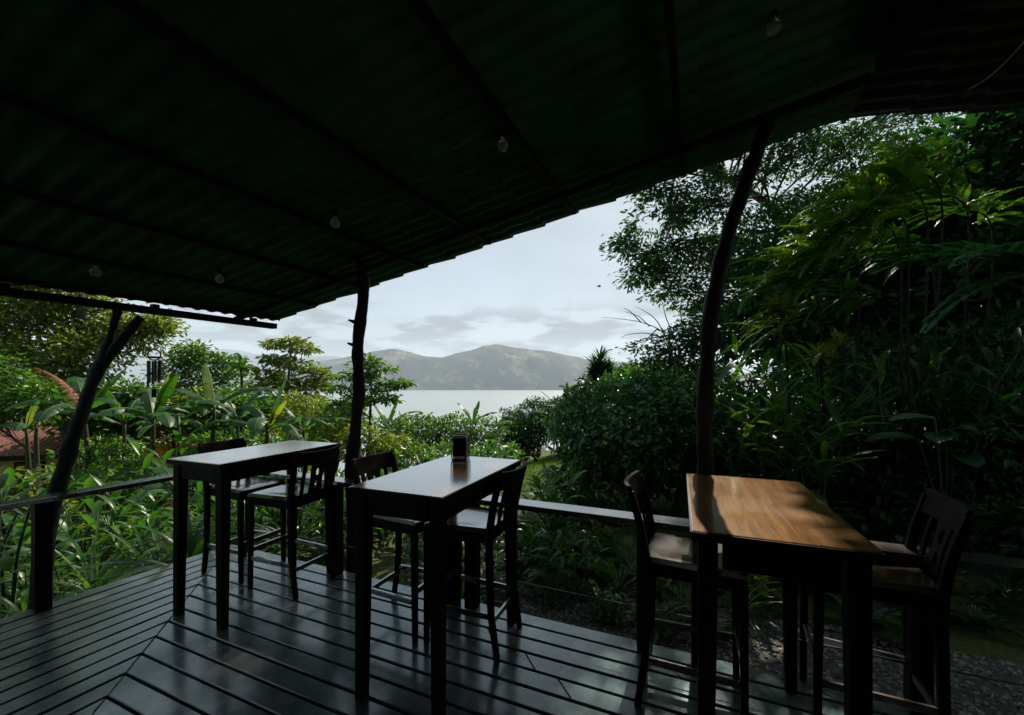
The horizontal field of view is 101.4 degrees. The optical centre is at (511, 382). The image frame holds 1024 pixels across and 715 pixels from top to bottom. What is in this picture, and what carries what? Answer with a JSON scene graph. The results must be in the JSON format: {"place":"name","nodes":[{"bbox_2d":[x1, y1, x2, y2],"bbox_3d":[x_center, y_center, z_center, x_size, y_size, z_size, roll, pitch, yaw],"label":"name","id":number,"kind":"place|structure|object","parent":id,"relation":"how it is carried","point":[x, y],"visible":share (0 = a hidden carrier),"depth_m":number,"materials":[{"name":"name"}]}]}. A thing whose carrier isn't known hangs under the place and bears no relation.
{"place":"outdoors","nodes":[
{"label":"outdoors","id":0,"kind":"place"},
{"bbox_2d":[58,349,340,385],"bbox_3d":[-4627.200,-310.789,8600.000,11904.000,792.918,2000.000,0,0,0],"label":"hills","id":1,"kind":"structure","parent":0,"point":[136,370],"depth_m":8153.63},
{"bbox_2d":[17,386,799,477],"bbox_3d":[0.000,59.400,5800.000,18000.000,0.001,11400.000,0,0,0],"label":"lake","id":2,"kind":"structure","parent":0,"point":[437,403],"depth_m":1319.58,"materials":[{"name":"grey liquid"}]},
{"bbox_2d":[0,544,908,714],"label":"deck floor","id":3,"kind":"structure","parent":0,"point":[132,645],"depth_m":2.40,"materials":[{"name":"paint"}]},
{"bbox_2d":[26,310,144,610],"bbox_3d":[-3.418,0.678,3.364,0.265,2.677,0.676,0,0,30],"label":"trunk post","id":4,"kind":"object","parent":3,"relation":"on","point":[111,348],"visible":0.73,"depth_m":3.33,"materials":[{"name":"brown wood"}]},
{"bbox_2d":[0,0,1023,328],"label":"porch roof","id":5,"kind":"structure","parent":4,"relation":"on","point":[154,154],"depth_m":2.16,"materials":[{"name":"metal"}]},
{"bbox_2d":[0,474,214,612],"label":"deck railing","id":6,"kind":"object","parent":3,"relation":"on","point":[41,552],"visible":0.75,"depth_m":2.94,"materials":[{"name":"brown wood"}]},
{"bbox_2d":[197,438,285,583],"bbox_3d":[-2.338,1.056,3.620,0.581,1.091,0.430,0,0,21],"label":"bar chair","id":7,"kind":"object","parent":3,"relation":"on","point":[241,489],"visible":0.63,"depth_m":3.51,"materials":[{"name":"brown wood"}]},
{"bbox_2d":[166,440,339,630],"bbox_3d":[-1.923,1.060,3.234,0.550,1.080,1.010,0,0,22],"label":"bar table","id":8,"kind":"object","parent":3,"relation":"on","point":[222,469],"visible":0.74,"depth_m":2.87,"materials":[{"name":"brown wood"}]},
{"bbox_2d":[247,445,339,599],"bbox_3d":[-1.715,1.056,3.334,0.581,1.091,0.430,0,0,23],"label":"bar chair","id":9,"kind":"object","parent":3,"relation":"on","point":[292,495],"visible":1,"depth_m":3.24,"materials":[{"name":"brown wood"}]},
{"bbox_2d":[344,260,369,572],"bbox_3d":[-1.361,0.444,3.679,0.221,3.019,0.142,0,0,22],"label":"trunk post","id":10,"kind":"object","parent":3,"relation":"on","point":[359,321],"visible":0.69,"depth_m":3.65,"materials":[{"name":"brown wood"}]},
{"bbox_2d":[351,451,450,642],"bbox_3d":[-0.763,1.056,2.874,0.581,1.091,0.430,0,0,23],"label":"bar chair","id":11,"kind":"object","parent":3,"relation":"on","point":[370,466],"visible":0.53,"depth_m":2.76,"materials":[{"name":"brown wood"}]},
{"bbox_2d":[347,455,520,714],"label":"bar table","id":12,"kind":"object","parent":3,"relation":"on","point":[437,493],"visible":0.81,"depth_m":2.09,"materials":[{"name":"brown wood"}]},
{"bbox_2d":[424,460,527,660],"bbox_3d":[-0.208,1.056,2.661,0.581,1.091,0.430,0,0,22],"label":"bar chair","id":13,"kind":"object","parent":3,"relation":"on","point":[483,525],"visible":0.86,"depth_m":2.56,"materials":[{"name":"brown wood"}]},
{"bbox_2d":[244,470,1023,714],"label":"deck railing","id":14,"kind":"object","parent":3,"relation":"on","point":[919,660],"visible":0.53,"depth_m":2.42,"materials":[{"name":"brown wood"}]},
{"bbox_2d":[624,470,750,714],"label":"bar chair","id":15,"kind":"object","parent":3,"relation":"on","point":[671,556],"visible":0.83,"depth_m":2.04,"materials":[{"name":"brown wood"}]},
{"bbox_2d":[686,473,887,714],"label":"bar table","id":16,"kind":"object","parent":3,"relation":"on","point":[791,534],"visible":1,"depth_m":1.47,"materials":[{"name":"brown wood"}]},
{"bbox_2d":[799,488,975,714],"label":"bar chair","id":17,"kind":"object","parent":3,"relation":"on","point":[905,583],"visible":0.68,"depth_m":1.84,"materials":[{"name":"brown wood"}]},
{"bbox_2d":[5,112,983,376],"label":"sky","id":18,"kind":"structure","parent":0,"point":[536,289],"materials":[{"name":"white"}]},
{"bbox_2d":[0,403,1023,661],"bbox_3d":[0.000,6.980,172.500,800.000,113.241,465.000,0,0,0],"label":"ground","id":19,"kind":"structure","parent":0,"point":[968,637],"depth_m":3.92,"materials":[{"name":"soil"}]},
{"bbox_2d":[0,473,68,618],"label":"cane plant","id":20,"kind":"object","parent":19,"relation":"on","point":[12,596],"visible":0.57,"depth_m":3.69,"materials":[{"name":"green plant"}]},
{"bbox_2d":[0,344,75,493],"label":"broadleaf tree","id":21,"kind":"object","parent":19,"relation":"on","point":[20,386],"visible":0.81,"depth_m":10.38,"materials":[{"name":"green plant"}]},
{"bbox_2d":[0,465,75,558],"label":"bush","id":22,"kind":"object","parent":19,"relation":"on","point":[35,486],"visible":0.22,"depth_m":6.19,"materials":[{"name":"green plant"}]},
{"bbox_2d":[0,464,87,570],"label":"leafy herb","id":23,"kind":"object","parent":19,"relation":"on","point":[10,483],"visible":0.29,"depth_m":5.21,"materials":[{"name":"green plant"}]},
{"bbox_2d":[0,558,112,616],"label":"strap plant","id":24,"kind":"object","parent":19,"relation":"on","point":[13,608],"visible":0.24,"depth_m":3.46,"materials":[{"name":"green plant"}]},
{"bbox_2d":[3,504,112,602],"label":"leafy herb","id":25,"kind":"object","parent":19,"relation":"on","point":[26,543],"visible":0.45,"depth_m":4.36,"materials":[{"name":"green plant"}]},
{"bbox_2d":[0,417,120,550],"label":"garden house","id":26,"kind":"structure","parent":19,"relation":"on","point":[12,454],"depth_m":13.94,"materials":[{"name":"red tile"}]},
{"bbox_2d":[3,368,126,543],"bbox_3d":[-8.778,1.694,8.412,2.352,4.453,1.447,0,0,27],"label":"banana plant","id":27,"kind":"object","parent":19,"relation":"on","point":[74,391],"visible":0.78,"depth_m":8.48,"materials":[{"name":"green plant"}]},
{"bbox_2d":[2,474,153,572],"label":"leafy herb","id":28,"kind":"object","parent":19,"relation":"on","point":[92,515],"visible":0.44,"depth_m":5.49,"materials":[{"name":"green plant"}]},
{"bbox_2d":[4,536,170,606],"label":"strap plant","id":29,"kind":"object","parent":19,"relation":"on","point":[103,571],"visible":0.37,"depth_m":4.13,"materials":[{"name":"green plant"}]},
{"bbox_2d":[30,392,149,452],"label":"leafy tree","id":30,"kind":"object","parent":19,"relation":"on","point":[93,424],"visible":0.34,"depth_m":14.02,"materials":[{"name":"green plant"}]},
{"bbox_2d":[0,281,198,533],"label":"broadleaf tree","id":31,"kind":"object","parent":19,"relation":"on","point":[70,345],"visible":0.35,"depth_m":12.79,"materials":[{"name":"green plant"}]},
{"bbox_2d":[52,425,149,511],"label":"bush","id":32,"kind":"object","parent":19,"relation":"on","point":[108,456],"visible":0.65,"depth_m":8.72,"materials":[{"name":"green plant"}]},
{"bbox_2d":[68,461,139,539],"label":"bush","id":33,"kind":"object","parent":19,"relation":"on","point":[102,472],"visible":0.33,"depth_m":7.15,"materials":[{"name":"green plant"}]},
{"bbox_2d":[55,500,172,555],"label":"fern","id":34,"kind":"object","parent":19,"relation":"on","point":[150,504],"visible":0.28,"depth_m":6.41,"materials":[{"name":"green plant"}]},
{"bbox_2d":[55,386,191,499],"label":"banana plant","id":35,"kind":"object","parent":19,"relation":"on","point":[137,402],"visible":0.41,"depth_m":9.61,"materials":[{"name":"green plant"}]},
{"bbox_2d":[80,496,172,559],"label":"leafy herb","id":36,"kind":"object","parent":19,"relation":"on","point":[115,514],"visible":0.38,"depth_m":5.64,"materials":[{"name":"green plant"}]},
{"bbox_2d":[102,510,172,569],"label":"leafy herb","id":37,"kind":"object","parent":19,"relation":"on","point":[153,520],"visible":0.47,"depth_m":4.96,"materials":[{"name":"green plant"}]},
{"bbox_2d":[92,375,185,506],"bbox_3d":[-13.808,3.019,14.980,4.134,6.778,2.934,0,0,0],"label":"leafy tree","id":38,"kind":"object","parent":19,"relation":"on","point":[132,389],"visible":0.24,"depth_m":14.49,"materials":[{"name":"green plant"}]},
{"bbox_2d":[90,424,193,541],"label":"leafy herb","id":39,"kind":"object","parent":19,"relation":"on","point":[146,466],"visible":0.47,"depth_m":7.16,"materials":[{"name":"green plant"}]},
{"bbox_2d":[89,374,227,507],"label":"banana plant","id":40,"kind":"object","parent":19,"relation":"on","point":[164,417],"visible":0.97,"depth_m":8.19,"materials":[{"name":"green plant"}]},
{"bbox_2d":[104,384,227,456],"bbox_3d":[-12.772,3.164,15.498,4.196,6.497,3.131,0,0,0],"label":"leafy tree","id":41,"kind":"object","parent":19,"relation":"on","point":[159,435],"visible":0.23,"depth_m":15.02,"materials":[{"name":"green plant"}]},
{"bbox_2d":[62,507,273,590],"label":"strap plant","id":42,"kind":"object","parent":19,"relation":"on","point":[195,542],"visible":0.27,"depth_m":4.17,"materials":[{"name":"green plant"}]},
{"bbox_2d":[140,338,255,396],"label":"broadleaf tree","id":43,"kind":"object","parent":19,"relation":"on","point":[194,359],"visible":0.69,"depth_m":21.60,"materials":[{"name":"green plant"}]},
{"bbox_2d":[156,386,248,450],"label":"leafy tree","id":44,"kind":"object","parent":19,"relation":"on","point":[224,428],"visible":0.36,"depth_m":15.35,"materials":[{"name":"green plant"}]},
{"bbox_2d":[144,363,283,516],"bbox_3d":[-6.841,1.463,9.216,2.670,3.806,1.986,0,0,19],"label":"banana plant","id":45,"kind":"object","parent":19,"relation":"on","point":[205,409],"visible":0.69,"depth_m":9.38,"materials":[{"name":"green plant"}]},
{"bbox_2d":[175,385,275,438],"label":"banana plant","id":46,"kind":"object","parent":19,"relation":"on","point":[231,407],"visible":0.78,"depth_m":10.22,"materials":[{"name":"green plant"}]},
{"bbox_2d":[191,377,327,443],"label":"banana plant","id":47,"kind":"object","parent":19,"relation":"on","point":[257,423],"visible":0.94,"depth_m":8.99,"materials":[{"name":"green plant"}]},
{"bbox_2d":[213,383,306,438],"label":"leafy tree","id":48,"kind":"object","parent":19,"relation":"on","point":[264,408],"visible":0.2,"depth_m":16.13,"materials":[{"name":"green plant"}]},
{"bbox_2d":[237,334,341,400],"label":"broadleaf tree","id":49,"kind":"object","parent":19,"relation":"on","point":[285,362],"visible":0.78,"depth_m":19.75,"materials":[{"name":"green plant"}]},
{"bbox_2d":[273,394,328,472],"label":"bush","id":50,"kind":"object","parent":19,"relation":"on","point":[291,407],"visible":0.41,"depth_m":14.78,"materials":[{"name":"green plant"}]},
{"bbox_2d":[300,409,350,471],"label":"bush","id":51,"kind":"object","parent":19,"relation":"on","point":[329,432],"visible":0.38,"depth_m":12.81,"materials":[{"name":"green plant"}]},
{"bbox_2d":[334,417,389,478],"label":"bush","id":52,"kind":"object","parent":19,"relation":"on","point":[367,449],"visible":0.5,"depth_m":11.85,"materials":[{"name":"green plant"}]},
{"bbox_2d":[316,352,416,440],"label":"broadleaf tree","id":53,"kind":"object","parent":19,"relation":"on","point":[392,384],"visible":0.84,"depth_m":13.82,"materials":[{"name":"green plant"}]},
{"bbox_2d":[381,442,441,471],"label":"bush","id":54,"kind":"object","parent":19,"relation":"on","point":[412,457],"visible":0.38,"depth_m":11.78,"materials":[{"name":"green plant"}]},
{"bbox_2d":[389,411,450,464],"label":"bush","id":55,"kind":"object","parent":19,"relation":"on","point":[416,432],"visible":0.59,"depth_m":14.74,"materials":[{"name":"green plant"}]},
{"bbox_2d":[416,411,482,456],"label":"bush","id":56,"kind":"object","parent":19,"relation":"on","point":[448,424],"visible":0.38,"depth_m":15.20,"materials":[{"name":"green plant"}]},
{"bbox_2d":[450,414,509,449],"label":"bush","id":57,"kind":"object","parent":19,"relation":"on","point":[481,437],"visible":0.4,"depth_m":14.65,"materials":[{"name":"green plant"}]},
{"bbox_2d":[481,418,538,461],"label":"bush","id":58,"kind":"object","parent":19,"relation":"on","point":[504,432],"visible":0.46,"depth_m":14.18,"materials":[{"name":"green plant"}]},
{"bbox_2d":[503,420,546,462],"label":"bush","id":59,"kind":"object","parent":19,"relation":"on","point":[521,431],"visible":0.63,"depth_m":14.20,"materials":[{"name":"green plant"}]},
{"bbox_2d":[509,395,558,460],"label":"bush","id":60,"kind":"object","parent":19,"relation":"on","point":[530,415],"visible":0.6,"depth_m":14.76,"materials":[{"name":"green plant"}]},
{"bbox_2d":[495,520,587,606],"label":"leafy herb","id":61,"kind":"object","parent":19,"relation":"on","point":[540,571],"visible":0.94,"depth_m":3.81,"materials":[{"name":"green plant"}]},
{"bbox_2d":[517,456,586,566],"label":"cane plant","id":62,"kind":"object","parent":19,"relation":"on","point":[552,495],"visible":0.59,"depth_m":4.54,"materials":[{"name":"green plant"}]},
{"bbox_2d":[525,452,640,525],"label":"round bush","id":63,"kind":"object","parent":19,"relation":"on","point":[587,490],"visible":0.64,"depth_m":5.75,"materials":[{"name":"green plant"}]},
{"bbox_2d":[579,345,640,448],"bbox_3d":[2.506,0.668,11.008,2.099,3.350,1.380,0,0,0],"label":"dracaena","id":64,"kind":"object","parent":19,"relation":"on","point":[600,365],"visible":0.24,"depth_m":10.75,"materials":[{"name":"green plant"}]},
{"bbox_2d":[578,556,660,620],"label":"strap plant","id":65,"kind":"object","parent":19,"relation":"on","point":[622,587],"visible":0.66,"depth_m":3.79,"materials":[{"name":"green plant"}]},
{"bbox_2d":[533,362,745,509],"bbox_3d":[1.961,0.856,6.639,3.058,2.374,2.984,0,0,39],"label":"round bush","id":66,"kind":"object","parent":19,"relation":"on","point":[626,441],"visible":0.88,"depth_m":5.88,"materials":[{"name":"green plant"}]},
{"bbox_2d":[620,598,690,644],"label":"fern","id":67,"kind":"object","parent":19,"relation":"on","point":[669,605],"visible":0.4,"depth_m":3.37,"materials":[{"name":"green plant"}]},
{"bbox_2d":[603,294,741,381],"bbox_3d":[3.423,0.055,8.982,3.079,3.994,1.442,0,0,0],"label":"shrubby tree","id":68,"kind":"object","parent":19,"relation":"on","point":[670,348],"visible":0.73,"depth_m":8.89,"materials":[{"name":"green plant"}]},
{"bbox_2d":[650,363,787,489],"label":"bush","id":69,"kind":"object","parent":19,"relation":"on","point":[716,375],"visible":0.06,"depth_m":7.03,"materials":[{"name":"green plant"}]},
{"bbox_2d":[673,368,791,500],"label":"cane plant","id":70,"kind":"object","parent":19,"relation":"on","point":[747,429],"visible":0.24,"depth_m":5.26,"materials":[{"name":"green plant"}]},
{"bbox_2d":[461,563,1023,714],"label":"gravel path","id":71,"kind":"structure","parent":19,"relation":"on","point":[830,665],"depth_m":3.01,"materials":[{"name":"grey gravel"}]},
{"bbox_2d":[542,535,609,600],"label":"leafy herb","id":72,"kind":"object","parent":71,"relation":"on","point":[572,574],"visible":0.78,"depth_m":3.85,"materials":[{"name":"green plant"}]},
{"bbox_2d":[584,579,633,627],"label":"leafy herb","id":73,"kind":"object","parent":71,"relation":"on","point":[594,587],"visible":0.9,"depth_m":3.43,"materials":[{"name":"green plant"}]},
{"bbox_2d":[695,120,776,474],"bbox_3d":[1.390,0.151,2.636,0.568,3.618,0.131,0,0,-12],"label":"trunk post","id":74,"kind":"object","parent":71,"relation":"on","point":[705,401],"visible":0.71,"depth_m":2.59,"materials":[{"name":"brown wood"}]},
{"bbox_2d":[678,333,819,480],"bbox_3d":[3.044,0.694,5.325,1.698,2.644,1.997,0,0,27],"label":"cane plant","id":75,"kind":"object","parent":19,"relation":"on","point":[731,424],"visible":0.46,"depth_m":5.21,"materials":[{"name":"green plant"}]},
{"bbox_2d":[714,431,822,493],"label":"shade shrub","id":76,"kind":"object","parent":19,"relation":"on","point":[727,466],"visible":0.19,"depth_m":5.42,"materials":[{"name":"green plant"}]},
{"bbox_2d":[717,348,840,475],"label":"shade shrub","id":77,"kind":"object","parent":19,"relation":"on","point":[777,377],"visible":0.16,"depth_m":7.01,"materials":[{"name":"green plant"}]},
{"bbox_2d":[597,112,970,387],"bbox_3d":[6.193,-3.567,10.432,14.022,10.288,7.222,0,0,0],"label":"canopy tree","id":78,"kind":"object","parent":19,"relation":"on","point":[656,270],"visible":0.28,"depth_m":10.76,"materials":[{"name":"green plant"}]},
{"bbox_2d":[720,218,875,524],"bbox_3d":[3.597,-0.114,5.301,1.852,3.947,1.437,0,0,0],"label":"arching palm","id":79,"kind":"object","parent":19,"relation":"on","point":[807,254],"visible":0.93,"depth_m":5.27,"materials":[{"name":"green plant"}]},
{"bbox_2d":[721,340,896,520],"bbox_3d":[3.489,0.743,4.867,1.493,2.423,1.582,0,0,-24],"label":"cane plant","id":80,"kind":"object","parent":19,"relation":"on","point":[824,473],"visible":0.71,"depth_m":4.74,"materials":[{"name":"green plant"}]},
{"bbox_2d":[671,188,969,403],"bbox_3d":[6.995,-1.544,8.999,6.809,5.612,3.798,0,0,0],"label":"shade tree","id":81,"kind":"object","parent":19,"relation":"on","point":[801,335],"visible":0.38,"depth_m":8.52,"materials":[{"name":"green plant"}]},
{"bbox_2d":[749,384,925,518],"bbox_3d":[4.469,0.952,5.824,2.102,1.913,1.840,0,0,0],"label":"shade shrub","id":82,"kind":"object","parent":19,"relation":"on","point":[840,448],"visible":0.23,"depth_m":5.29,"materials":[{"name":"green plant"}]},
{"bbox_2d":[824,328,855,511],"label":"rosette plant","id":83,"kind":"object","parent":19,"relation":"on","point":[837,336],"visible":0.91,"depth_m":5.02,"materials":[{"name":"green plant"}]},
{"bbox_2d":[809,592,902,637],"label":"fern","id":84,"kind":"object","parent":19,"relation":"on","point":[882,613],"visible":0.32,"depth_m":3.22,"materials":[{"name":"green plant"}]},
{"bbox_2d":[790,317,928,450],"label":"shade shrub","id":85,"kind":"object","parent":19,"relation":"on","point":[849,387],"visible":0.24,"depth_m":6.68,"materials":[{"name":"green plant"}]},
{"bbox_2d":[762,346,958,519],"bbox_3d":[4.464,0.694,5.606,2.047,2.302,1.787,0,0,0],"label":"cane plant","id":86,"kind":"object","parent":19,"relation":"on","point":[878,363],"visible":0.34,"depth_m":5.37,"materials":[{"name":"green plant"}]},
{"bbox_2d":[779,131,954,521],"bbox_3d":[4.368,-0.646,5.101,2.213,4.939,1.286,0,0,-26],"label":"arching palm","id":87,"kind":"object","parent":19,"relation":"on","point":[900,171],"visible":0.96,"depth_m":4.99,"materials":[{"name":"green plant"}]},
{"bbox_2d":[851,506,907,543],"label":"leafy herb","id":88,"kind":"object","parent":19,"relation":"on","point":[894,516],"visible":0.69,"depth_m":4.59,"materials":[{"name":"green plant"}]},
{"bbox_2d":[807,413,983,526],"bbox_3d":[4.893,1.115,5.402,1.821,1.455,1.539,0,0,-15],"label":"shade shrub","id":89,"kind":"object","parent":19,"relation":"on","point":[898,452],"visible":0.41,"depth_m":5.02,"materials":[{"name":"green plant"}]},
{"bbox_2d":[792,111,1021,410],"bbox_3d":[9.468,-2.360,8.581,6.663,7.253,3.656,0,0,0],"label":"shade tree","id":90,"kind":"object","parent":19,"relation":"on","point":[950,232],"visible":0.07,"depth_m":8.20,"materials":[{"name":"green plant"}]},
{"bbox_2d":[792,149,1023,462],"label":"arching palm","id":91,"kind":"object","parent":19,"relation":"on","point":[946,190],"visible":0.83,"depth_m":5.51,"materials":[{"name":"green plant"}]},
{"bbox_2d":[830,345,1023,515],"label":"cane plant","id":92,"kind":"object","parent":19,"relation":"on","point":[1000,402],"visible":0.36,"depth_m":5.33,"materials":[{"name":"green plant"}]},
{"bbox_2d":[851,318,1023,454],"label":"shade shrub","id":93,"kind":"object","parent":19,"relation":"on","point":[940,339],"visible":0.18,"depth_m":6.76,"materials":[{"name":"green plant"}]},
{"bbox_2d":[863,413,1020,537],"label":"broad leaf plant","id":94,"kind":"object","parent":19,"relation":"on","point":[972,459],"visible":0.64,"depth_m":4.65,"materials":[{"name":"green plant"}]},
{"bbox_2d":[866,431,1023,547],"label":"shade shrub","id":95,"kind":"object","parent":19,"relation":"on","point":[913,488],"visible":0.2,"depth_m":4.75,"materials":[{"name":"green plant"}]},
{"bbox_2d":[874,240,1023,333],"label":"tree fern","id":96,"kind":"object","parent":19,"relation":"on","point":[1013,251],"visible":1,"depth_m":3.36,"materials":[{"name":"green plant"}]},
{"bbox_2d":[883,108,1023,401],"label":"shade tree","id":97,"kind":"object","parent":19,"relation":"on","point":[1006,171],"visible":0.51,"depth_m":7.35,"materials":[{"name":"green plant"}]},
{"bbox_2d":[886,326,1023,497],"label":"cane plant","id":98,"kind":"object","parent":19,"relation":"on","point":[985,393],"visible":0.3,"depth_m":5.00,"materials":[{"name":"green plant"}]},
{"bbox_2d":[921,297,1023,452],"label":"shade shrub","id":99,"kind":"object","parent":19,"relation":"on","point":[1000,334],"visible":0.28,"depth_m":6.21,"materials":[{"name":"green plant"}]},
{"bbox_2d":[923,381,1023,539],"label":"shade shrub","id":100,"kind":"object","parent":19,"relation":"on","point":[999,455],"visible":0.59,"depth_m":4.55,"materials":[{"name":"green plant"}]},
{"bbox_2d":[950,345,1023,496],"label":"shade shrub","id":101,"kind":"object","parent":19,"relation":"on","point":[1018,372],"visible":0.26,"depth_m":5.10,"materials":[{"name":"green plant"}]},
{"bbox_2d":[951,603,1023,639],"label":"fern","id":102,"kind":"object","parent":19,"relation":"on","point":[991,621],"visible":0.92,"depth_m":3.27,"materials":[{"name":"green plant"}]},
{"bbox_2d":[954,574,1023,617],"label":"leafy herb","id":103,"kind":"object","parent":19,"relation":"on","point":[997,591],"visible":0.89,"depth_m":3.45,"materials":[{"name":"green plant"}]},
{"bbox_2d":[967,480,1023,577],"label":"shade shrub","id":104,"kind":"object","parent":19,"relation":"on","point":[1010,525],"visible":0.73,"depth_m":4.09,"materials":[{"name":"green plant"}]},
{"bbox_2d":[239,344,801,389],"bbox_3d":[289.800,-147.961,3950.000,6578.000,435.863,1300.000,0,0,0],"label":"hill","id":105,"kind":"structure","parent":0,"point":[495,367],"depth_m":3504.68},
{"bbox_2d":[303,452,934,558],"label":"grass","id":106,"kind":"structure","parent":0,"point":[544,459],"depth_m":6.35,"materials":[{"name":"green plant"}]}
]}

